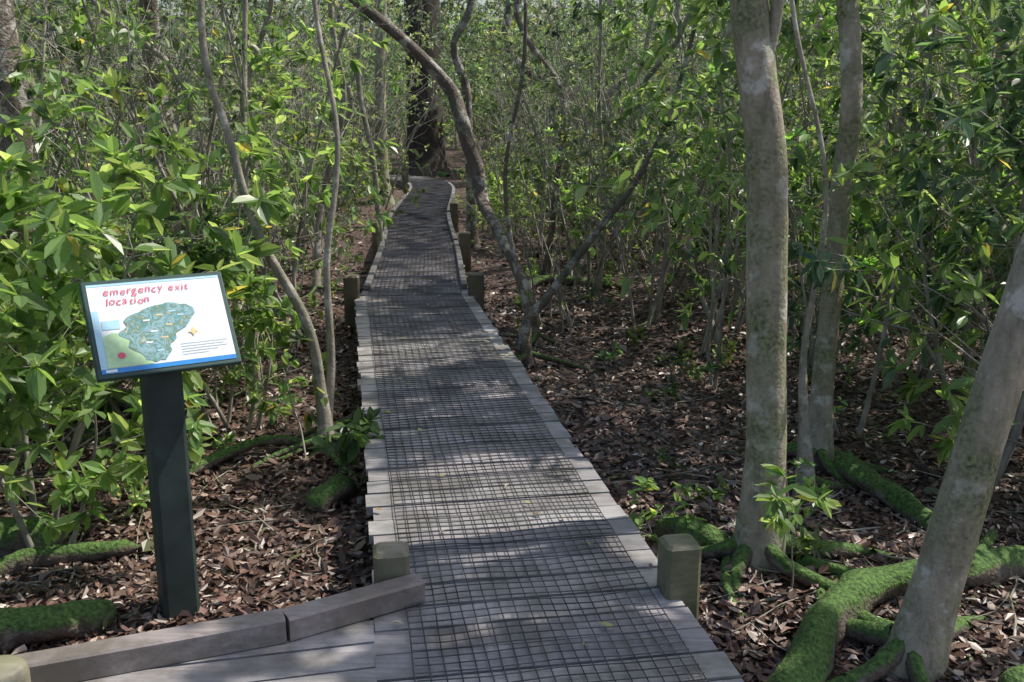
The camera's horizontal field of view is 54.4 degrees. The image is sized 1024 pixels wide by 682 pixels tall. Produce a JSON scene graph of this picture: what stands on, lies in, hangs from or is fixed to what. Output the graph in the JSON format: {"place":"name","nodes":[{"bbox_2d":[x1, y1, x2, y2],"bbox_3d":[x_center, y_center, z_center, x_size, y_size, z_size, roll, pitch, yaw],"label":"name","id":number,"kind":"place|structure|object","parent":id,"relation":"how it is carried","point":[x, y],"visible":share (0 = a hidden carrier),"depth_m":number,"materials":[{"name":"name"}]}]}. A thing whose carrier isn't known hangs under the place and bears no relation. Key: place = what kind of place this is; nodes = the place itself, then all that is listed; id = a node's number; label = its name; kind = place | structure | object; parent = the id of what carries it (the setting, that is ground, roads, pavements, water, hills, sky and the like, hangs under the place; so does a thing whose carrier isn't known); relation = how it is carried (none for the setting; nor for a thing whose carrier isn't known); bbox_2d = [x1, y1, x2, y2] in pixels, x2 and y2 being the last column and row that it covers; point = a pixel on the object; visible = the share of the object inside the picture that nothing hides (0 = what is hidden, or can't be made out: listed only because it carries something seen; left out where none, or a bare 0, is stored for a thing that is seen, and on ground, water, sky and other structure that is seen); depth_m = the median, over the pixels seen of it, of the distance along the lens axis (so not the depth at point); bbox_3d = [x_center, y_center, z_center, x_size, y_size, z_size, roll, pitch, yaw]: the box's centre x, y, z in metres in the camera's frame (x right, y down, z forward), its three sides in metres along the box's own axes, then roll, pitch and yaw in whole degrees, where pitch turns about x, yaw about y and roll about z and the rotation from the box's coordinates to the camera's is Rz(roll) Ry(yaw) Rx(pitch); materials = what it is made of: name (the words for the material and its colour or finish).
{"place":"outdoors","nodes":[
{"label":"outdoors","id":0,"kind":"place"},
{"bbox_2d":[18,0,999,113],"label":"sky","id":1,"kind":"structure","parent":0,"point":[482,1],"materials":[{"name":"white"}]},
{"bbox_2d":[0,113,1023,681],"bbox_3d":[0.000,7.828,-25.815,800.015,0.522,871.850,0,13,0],"label":"ground","id":2,"kind":"structure","parent":0,"point":[490,273],"depth_m":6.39,"materials":[{"name":"brown plant"}]},
{"bbox_2d":[22,55,38,151],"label":"forest tree","id":3,"kind":"object","parent":2,"relation":"on","point":[33,85],"depth_m":9.27,"materials":[{"name":"grey plant"}]},
{"bbox_2d":[0,516,67,557],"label":"mossy log","id":4,"kind":"object","parent":2,"relation":"on","point":[11,539],"visible":0.57,"depth_m":4.57,"materials":[{"name":"green plant"}]},
{"bbox_2d":[0,0,82,399],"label":"forest tree","id":5,"kind":"object","parent":2,"relation":"on","point":[18,103],"visible":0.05,"depth_m":6.31,"materials":[{"name":"grey plant"}]},
{"bbox_2d":[34,0,53,161],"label":"forest tree","id":6,"kind":"object","parent":2,"relation":"on","point":[39,40],"depth_m":14.85,"materials":[{"name":"grey plant"}]},
{"bbox_2d":[42,0,70,191],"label":"forest tree","id":7,"kind":"object","parent":2,"relation":"on","point":[63,84],"visible":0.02,"depth_m":11.53,"materials":[{"name":"grey plant"}]},
{"bbox_2d":[0,599,116,652],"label":"mossy log","id":8,"kind":"object","parent":2,"relation":"on","point":[26,626],"visible":0.88,"depth_m":3.75,"materials":[{"name":"green plant"}]},
{"bbox_2d":[0,182,136,456],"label":"leafy shrub","id":9,"kind":"object","parent":2,"relation":"on","point":[117,395],"visible":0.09,"depth_m":5.84,"materials":[{"name":"green plant"}]},
{"bbox_2d":[0,539,139,577],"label":"mossy log","id":10,"kind":"object","parent":2,"relation":"on","point":[25,559],"visible":0.94,"depth_m":4.45,"materials":[{"name":"green plant"}]},
{"bbox_2d":[0,114,142,547],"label":"leafy shrub","id":11,"kind":"object","parent":2,"relation":"on","point":[35,378],"visible":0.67,"depth_m":4.41,"materials":[{"name":"green plant"}]},
{"bbox_2d":[0,333,217,547],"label":"leafy shrub","id":12,"kind":"object","parent":2,"relation":"on","point":[132,466],"visible":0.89,"depth_m":4.25,"materials":[{"name":"green plant"}]},
{"bbox_2d":[28,389,201,415],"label":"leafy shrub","id":13,"kind":"object","parent":2,"relation":"on","point":[121,405],"visible":0.09,"depth_m":6.56,"materials":[{"name":"green plant"}]},
{"bbox_2d":[4,207,255,425],"bbox_3d":[-2.508,-0.116,6.244,1.730,1.472,1.091,0,13,0],"label":"leafy shrub","id":14,"kind":"object","parent":2,"relation":"on","point":[198,251],"visible":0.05,"depth_m":6.22,"materials":[{"name":"green plant"}]},
{"bbox_2d":[90,0,194,253],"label":"forest tree","id":15,"kind":"object","parent":2,"relation":"on","point":[180,80],"visible":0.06,"depth_m":7.61,"materials":[{"name":"grey plant"}]},
{"bbox_2d":[0,126,293,519],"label":"leafy shrub","id":16,"kind":"object","parent":2,"relation":"on","point":[62,246],"visible":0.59,"depth_m":4.67,"materials":[{"name":"green plant"}]},
{"bbox_2d":[79,271,241,619],"bbox_3d":[-1.295,0.543,3.823,0.510,1.569,0.241,-8,15,-30],"label":"information sign","id":17,"kind":"object","parent":2,"relation":"on","point":[157,336],"visible":1,"depth_m":3.73,"materials":[{"name":"metal"}]},
{"bbox_2d":[139,0,199,252],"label":"forest tree","id":18,"kind":"object","parent":2,"relation":"on","point":[153,8],"visible":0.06,"depth_m":8.78,"materials":[{"name":"grey plant"}]},
{"bbox_2d":[0,31,344,422],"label":"leafy shrub","id":19,"kind":"object","parent":2,"relation":"on","point":[258,149],"visible":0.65,"depth_m":5.79,"materials":[{"name":"green plant"}]},
{"bbox_2d":[176,11,191,162],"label":"forest tree","id":20,"kind":"object","parent":2,"relation":"on","point":[183,56],"visible":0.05,"depth_m":26.94,"materials":[{"name":"grey plant"}]},
{"bbox_2d":[0,0,401,364],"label":"leafy shrub","id":21,"kind":"object","parent":2,"relation":"on","point":[159,91],"visible":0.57,"depth_m":7.01,"materials":[{"name":"green plant"}]},
{"bbox_2d":[124,198,279,382],"bbox_3d":[-2.103,-0.263,6.767,1.037,1.466,1.454,-7,15,-27],"label":"leafy shrub","id":22,"kind":"object","parent":2,"relation":"on","point":[184,246],"visible":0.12,"depth_m":6.48,"materials":[{"name":"green plant"}]},
{"bbox_2d":[224,0,250,287],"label":"forest tree","id":23,"kind":"object","parent":2,"relation":"on","point":[248,38],"visible":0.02,"depth_m":10.69,"materials":[{"name":"grey plant"}]},
{"bbox_2d":[152,263,335,431],"bbox_3d":[-1.777,0.084,6.000,1.328,1.169,0.876,5,14,20],"label":"leafy shrub","id":24,"kind":"object","parent":2,"relation":"on","point":[261,320],"visible":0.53,"depth_m":5.86,"materials":[{"name":"green plant"}]},
{"bbox_2d":[69,44,432,316],"bbox_3d":[-2.126,-1.131,8.318,2.412,2.465,2.155,7,15,27],"label":"leafy shrub","id":25,"kind":"object","parent":2,"relation":"on","point":[291,232],"visible":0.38,"depth_m":8.24,"materials":[{"name":"green plant"}]},
{"bbox_2d":[190,435,315,474],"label":"mossy branch","id":26,"kind":"object","parent":2,"relation":"on","point":[216,458],"visible":0.84,"depth_m":5.57,"materials":[{"name":"green plant"}]},
{"bbox_2d":[217,0,291,251],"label":"forest tree","id":27,"kind":"object","parent":2,"relation":"on","point":[222,19],"visible":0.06,"depth_m":12.72,"materials":[{"name":"grey plant"}]},
{"bbox_2d":[229,0,282,360],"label":"forest tree","id":28,"kind":"object","parent":2,"relation":"on","point":[256,53],"visible":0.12,"depth_m":7.68,"materials":[{"name":"grey plant"}]},
{"bbox_2d":[218,0,311,399],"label":"forest tree","id":29,"kind":"object","parent":2,"relation":"on","point":[244,68],"visible":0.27,"depth_m":6.55,"materials":[{"name":"grey plant"}]},
{"bbox_2d":[238,5,297,212],"bbox_3d":[-4.549,-6.064,17.426,3.418,7.901,3.181,0,13,0],"label":"forest tree","id":30,"kind":"object","parent":2,"relation":"on","point":[268,104],"visible":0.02,"depth_m":17.98,"materials":[{"name":"grey plant"}]},
{"bbox_2d":[262,4,287,125],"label":"forest tree","id":31,"kind":"object","parent":2,"relation":"on","point":[281,35],"visible":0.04,"depth_m":22.87,"materials":[{"name":"grey plant"}]},
{"bbox_2d":[197,0,367,479],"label":"forest tree","id":32,"kind":"object","parent":2,"relation":"on","point":[324,419],"visible":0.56,"depth_m":5.41,"materials":[{"name":"grey plant"}]},
{"bbox_2d":[267,0,339,462],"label":"forest tree","id":33,"kind":"object","parent":2,"relation":"on","point":[330,381],"visible":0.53,"depth_m":5.62,"materials":[{"name":"grey plant"}]},
{"bbox_2d":[297,0,346,299],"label":"forest tree","id":34,"kind":"object","parent":2,"relation":"on","point":[316,287],"visible":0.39,"depth_m":10.64,"materials":[{"name":"grey plant"}]},
{"bbox_2d":[305,473,360,513],"bbox_3d":[-0.900,0.779,5.032,0.192,0.201,0.366,8,15,31],"label":"mossy log","id":35,"kind":"object","parent":2,"relation":"on","point":[325,496],"visible":0.8,"depth_m":4.94,"materials":[{"name":"green plant"}]},
{"bbox_2d":[317,0,361,234],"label":"forest tree","id":36,"kind":"object","parent":2,"relation":"on","point":[350,106],"visible":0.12,"depth_m":14.77,"materials":[{"name":"grey plant"}]},
{"bbox_2d":[307,406,383,485],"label":"broadleaf seedling","id":37,"kind":"object","parent":2,"relation":"on","point":[352,441],"visible":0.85,"depth_m":5.08,"materials":[{"name":"green plant"}]},
{"bbox_2d":[334,0,373,157],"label":"forest tree","id":38,"kind":"object","parent":2,"relation":"on","point":[338,16],"visible":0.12,"depth_m":35.33,"materials":[{"name":"grey plant"}]},
{"bbox_2d":[351,13,383,273],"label":"forest tree","id":39,"kind":"object","parent":2,"relation":"on","point":[380,235],"visible":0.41,"depth_m":12.13,"materials":[{"name":"grey plant"}]},
{"bbox_2d":[0,155,743,681],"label":"boardwalk","id":40,"kind":"structure","parent":2,"relation":"on","point":[496,581],"depth_m":3.71,"materials":[{"name":"wood"}]},
{"bbox_2d":[362,231,651,644],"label":"fallen leaves on deck","id":41,"kind":"object","parent":40,"relation":"on","point":[536,512],"visible":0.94,"depth_m":4.18,"materials":[{"name":"brown plant"}]},
{"bbox_2d":[358,0,400,205],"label":"forest tree","id":42,"kind":"object","parent":2,"relation":"on","point":[379,51],"visible":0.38,"depth_m":19.97,"materials":[{"name":"grey plant"}]},
{"bbox_2d":[391,0,464,176],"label":"forest tree","id":43,"kind":"object","parent":2,"relation":"on","point":[432,156],"visible":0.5,"depth_m":27.81,"materials":[{"name":"brown plant"}]},
{"bbox_2d":[348,0,564,349],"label":"forest tree","id":44,"kind":"object","parent":2,"relation":"on","point":[446,84],"visible":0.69,"depth_m":9.89,"materials":[{"name":"brown plant"}]},
{"bbox_2d":[450,0,497,247],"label":"forest tree","id":45,"kind":"object","parent":2,"relation":"on","point":[471,228],"visible":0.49,"depth_m":13.55,"materials":[{"name":"brown plant"}]},
{"bbox_2d":[0,0,1023,419],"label":"understory saplings","id":46,"kind":"object","parent":2,"relation":"on","point":[532,176],"visible":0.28,"depth_m":10.98,"materials":[{"name":"green plant"}]},
{"bbox_2d":[0,0,1023,401],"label":"bare stem thicket","id":47,"kind":"object","parent":2,"relation":"on","point":[132,110],"visible":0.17,"depth_m":10.92,"materials":[{"name":"green plant"}]},
{"bbox_2d":[0,247,1023,681],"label":"fallen sticks","id":48,"kind":"object","parent":2,"relation":"on","point":[1016,511],"visible":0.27,"depth_m":5.08,"materials":[{"name":"brown wood"}]},
{"bbox_2d":[503,0,521,157],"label":"forest tree","id":49,"kind":"object","parent":2,"relation":"on","point":[513,71],"visible":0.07,"depth_m":32.41,"materials":[{"name":"grey plant"}]},
{"bbox_2d":[503,0,531,342],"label":"forest tree","id":50,"kind":"object","parent":2,"relation":"on","point":[524,299],"visible":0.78,"depth_m":7.61,"materials":[{"name":"brown plant"}]},
{"bbox_2d":[17,0,1023,178],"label":"distant forest","id":51,"kind":"object","parent":2,"relation":"on","point":[466,37],"visible":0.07,"depth_m":30.48,"materials":[{"name":"green plant"}]},
{"bbox_2d":[501,0,577,214],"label":"forest tree","id":52,"kind":"object","parent":2,"relation":"on","point":[508,21],"visible":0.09,"depth_m":18.31,"materials":[{"name":"grey plant"}]},
{"bbox_2d":[57,207,1023,605],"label":"forest floor seedlings","id":53,"kind":"object","parent":2,"relation":"on","point":[677,359],"visible":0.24,"depth_m":6.24,"materials":[{"name":"green plant"}]},
{"bbox_2d":[514,0,581,280],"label":"forest tree","id":54,"kind":"object","parent":2,"relation":"on","point":[535,51],"visible":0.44,"depth_m":10.93,"materials":[{"name":"brown plant"}]},
{"bbox_2d":[516,275,619,291],"bbox_3d":[0.592,-0.635,11.010,1.201,0.191,0.279,-3,14,-14],"label":"mossy log","id":55,"kind":"object","parent":2,"relation":"on","point":[538,281],"visible":0.51,"depth_m":11.00,"materials":[{"name":"brown wood"}]},
{"bbox_2d":[465,2,716,301],"bbox_3d":[0.723,-1.700,9.705,2.306,2.953,2.240,0,13,0],"label":"leafy shrub","id":56,"kind":"object","parent":2,"relation":"on","point":[556,100],"visible":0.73,"depth_m":9.49,"materials":[{"name":"green plant"}]},
{"bbox_2d":[561,0,628,303],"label":"forest tree","id":57,"kind":"object","parent":2,"relation":"on","point":[598,289],"visible":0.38,"depth_m":10.21,"materials":[{"name":"brown plant"}]},
{"bbox_2d":[514,24,696,371],"bbox_3d":[0.465,-1.870,7.345,2.092,4.390,0.946,-6,14,-24],"label":"forest tree","id":58,"kind":"object","parent":2,"relation":"on","point":[525,354],"visible":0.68,"depth_m":7.62,"materials":[{"name":"brown plant"}]},
{"bbox_2d":[606,0,613,127],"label":"forest tree","id":59,"kind":"object","parent":2,"relation":"on","point":[610,2],"visible":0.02,"depth_m":24.65,"materials":[{"name":"grey plant"}]},
{"bbox_2d":[618,12,661,245],"bbox_3d":[1.906,-5.090,13.483,1.064,7.832,1.310,9,16,35],"label":"forest tree","id":60,"kind":"object","parent":2,"relation":"on","point":[633,84],"visible":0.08,"depth_m":14.01,"materials":[{"name":"grey plant"}]},
{"bbox_2d":[602,0,681,269],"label":"forest tree","id":61,"kind":"object","parent":2,"relation":"on","point":[610,91],"visible":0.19,"depth_m":12.03,"materials":[{"name":"grey plant"}]},
{"bbox_2d":[623,0,673,49],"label":"forest tree","id":62,"kind":"object","parent":2,"relation":"on","point":[654,13],"visible":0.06,"depth_m":36.35,"materials":[{"name":"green plant"}]},
{"bbox_2d":[620,4,692,332],"bbox_3d":[1.359,-3.780,8.384,0.892,7.645,1.301,8,15,29],"label":"forest tree","id":63,"kind":"object","parent":2,"relation":"on","point":[656,316],"visible":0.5,"depth_m":9.29,"materials":[{"name":"grey plant"}]},
{"bbox_2d":[527,50,801,327],"bbox_3d":[1.670,-1.282,8.874,2.650,2.591,2.247,-6,14,-24],"label":"leafy shrub","id":64,"kind":"object","parent":2,"relation":"on","point":[587,152],"visible":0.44,"depth_m":8.88,"materials":[{"name":"green plant"}]},
{"bbox_2d":[628,476,707,541],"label":"broadleaf seedling","id":65,"kind":"object","parent":2,"relation":"on","point":[651,483],"visible":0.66,"depth_m":4.46,"materials":[{"name":"green plant"}]},
{"bbox_2d":[650,515,728,546],"bbox_3d":[0.799,0.888,4.482,0.194,0.247,0.377,-10,16,-37],"label":"mossy log","id":66,"kind":"object","parent":2,"relation":"on","point":[702,533],"visible":0.55,"depth_m":4.38,"materials":[{"name":"green plant"}]},
{"bbox_2d":[686,7,769,357],"bbox_3d":[1.502,-3.694,7.548,0.965,7.832,0.980,-6,15,-25],"label":"forest tree","id":67,"kind":"object","parent":2,"relation":"on","point":[704,304],"visible":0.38,"depth_m":8.32,"materials":[{"name":"grey plant"}]},
{"bbox_2d":[717,20,745,320],"bbox_3d":[2.062,-2.949,9.058,0.898,5.727,0.633,-10,16,-37],"label":"forest tree","id":68,"kind":"object","parent":2,"relation":"on","point":[734,302],"visible":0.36,"depth_m":9.70,"materials":[{"name":"grey plant"}]},
{"bbox_2d":[720,554,744,615],"bbox_3d":[0.933,1.008,4.111,0.160,0.123,0.655,0,13,0],"label":"mossy surface root","id":69,"kind":"object","parent":2,"relation":"on","point":[726,583],"visible":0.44,"depth_m":4.08,"materials":[{"name":"green plant"}]},
{"bbox_2d":[608,0,922,390],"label":"leafy shrub","id":70,"kind":"object","parent":2,"relation":"on","point":[707,137],"visible":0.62,"depth_m":6.31,"materials":[{"name":"green plant"}]},
{"bbox_2d":[656,0,897,604],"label":"forest tree","id":71,"kind":"object","parent":2,"relation":"on","point":[756,26],"visible":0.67,"depth_m":4.00,"materials":[{"name":"grey plant"}]},
{"bbox_2d":[787,3,804,152],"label":"forest tree","id":72,"kind":"object","parent":2,"relation":"on","point":[801,79],"visible":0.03,"depth_m":10.98,"materials":[{"name":"grey plant"}]},
{"bbox_2d":[571,0,1023,436],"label":"leafy shrub","id":73,"kind":"object","parent":2,"relation":"on","point":[923,31],"visible":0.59,"depth_m":5.79,"materials":[{"name":"green plant"}]},
{"bbox_2d":[754,463,840,588],"bbox_3d":[1.054,0.797,3.933,0.372,0.604,0.392,-9,16,-33],"label":"broadleaf seedling","id":74,"kind":"object","parent":2,"relation":"on","point":[781,525],"visible":0.98,"depth_m":3.83,"materials":[{"name":"green plant"}]},
{"bbox_2d":[632,0,973,332],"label":"leafy shrub","id":75,"kind":"object","parent":2,"relation":"on","point":[893,17],"visible":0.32,"depth_m":8.34,"materials":[{"name":"green plant"}]},
{"bbox_2d":[780,1,825,235],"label":"forest tree","id":76,"kind":"object","parent":2,"relation":"on","point":[818,25],"depth_m":12.80,"materials":[{"name":"grey plant"}]},
{"bbox_2d":[586,0,1023,378],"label":"leafy shrub","id":77,"kind":"object","parent":2,"relation":"on","point":[918,92],"visible":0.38,"depth_m":6.74,"materials":[{"name":"green plant"}]},
{"bbox_2d":[715,0,901,490],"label":"forest tree","id":78,"kind":"object","parent":2,"relation":"on","point":[825,452],"visible":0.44,"depth_m":5.23,"materials":[{"name":"grey plant"}]},
{"bbox_2d":[788,38,838,334],"bbox_3d":[2.746,-3.032,8.087,0.675,6.237,0.808,4,14,17],"label":"forest tree","id":79,"kind":"object","parent":2,"relation":"on","point":[808,109],"visible":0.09,"depth_m":8.43,"materials":[{"name":"grey plant"}]},
{"bbox_2d":[786,0,850,513],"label":"forest tree","id":80,"kind":"object","parent":2,"relation":"on","point":[804,444],"visible":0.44,"depth_m":4.93,"materials":[{"name":"grey plant"}]},
{"bbox_2d":[786,1,911,383],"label":"forest tree","id":81,"kind":"object","parent":2,"relation":"on","point":[896,127],"visible":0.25,"depth_m":7.05,"materials":[{"name":"grey plant"}]},
{"bbox_2d":[715,155,1012,384],"bbox_3d":[2.660,-0.415,7.155,2.034,1.820,2.091,6,14,23],"label":"leafy shrub","id":82,"kind":"object","parent":2,"relation":"on","point":[794,307],"visible":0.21,"depth_m":6.93,"materials":[{"name":"green plant"}]},
{"bbox_2d":[833,450,931,530],"bbox_3d":[1.881,0.763,5.002,0.165,0.168,0.929,-3,13,-12],"label":"mossy surface root","id":83,"kind":"object","parent":2,"relation":"on","point":[852,468],"visible":0.81,"depth_m":4.99,"materials":[{"name":"green plant"}]},
{"bbox_2d":[766,545,1023,681],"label":"mossy surface root","id":84,"kind":"object","parent":2,"relation":"on","point":[821,633],"visible":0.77,"depth_m":3.75,"materials":[{"name":"green plant"}]},
{"bbox_2d":[794,529,998,578],"bbox_3d":[1.832,0.944,4.289,1.218,0.131,0.416,-6,14,-24],"label":"mossy surface root","id":85,"kind":"object","parent":2,"relation":"on","point":[989,537],"visible":0.23,"depth_m":4.17,"materials":[{"name":"green plant"}]},
{"bbox_2d":[788,0,1023,500],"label":"leafy shrub","id":86,"kind":"object","parent":2,"relation":"on","point":[818,275],"visible":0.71,"depth_m":4.76,"materials":[{"name":"green plant"}]},
{"bbox_2d":[791,0,1023,353],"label":"leafy shrub","id":87,"kind":"object","parent":2,"relation":"on","point":[898,162],"visible":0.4,"depth_m":5.86,"materials":[{"name":"green plant"}]},
{"bbox_2d":[856,0,960,338],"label":"forest tree","id":88,"kind":"object","parent":2,"relation":"on","point":[937,33],"visible":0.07,"depth_m":8.42,"materials":[{"name":"grey plant"}]},
{"bbox_2d":[813,232,1023,681],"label":"forest tree","id":89,"kind":"object","parent":2,"relation":"on","point":[917,636],"visible":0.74,"depth_m":3.38,"materials":[{"name":"grey plant"}]},
{"bbox_2d":[819,109,1023,467],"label":"leafy shrub","id":90,"kind":"object","parent":2,"relation":"on","point":[944,445],"visible":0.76,"depth_m":4.88,"materials":[{"name":"green plant"}]},
{"bbox_2d":[912,0,945,316],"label":"forest tree","id":91,"kind":"object","parent":2,"relation":"on","point":[929,115],"visible":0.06,"depth_m":9.11,"materials":[{"name":"grey plant"}]},
{"bbox_2d":[920,18,1007,300],"bbox_3d":[4.433,-3.778,9.497,1.478,7.060,0.744,-6,14,-24],"label":"forest tree","id":92,"kind":"object","parent":2,"relation":"on","point":[980,113],"depth_m":9.84,"materials":[{"name":"grey plant"}]},
{"bbox_2d":[928,0,1016,397],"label":"forest tree","id":93,"kind":"object","parent":2,"relation":"on","point":[966,326],"visible":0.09,"depth_m":6.52,"materials":[{"name":"grey plant"}]},
{"bbox_2d":[952,0,1022,288],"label":"forest tree","id":94,"kind":"object","parent":2,"relation":"on","point":[976,47],"visible":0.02,"depth_m":10.57,"materials":[{"name":"grey plant"}]},
{"bbox_2d":[999,664,1023,681],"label":"mossy surface root","id":95,"kind":"object","parent":2,"relation":"on","point":[1014,674],"visible":0.97,"depth_m":3.35,"materials":[{"name":"green plant"}]}
]}

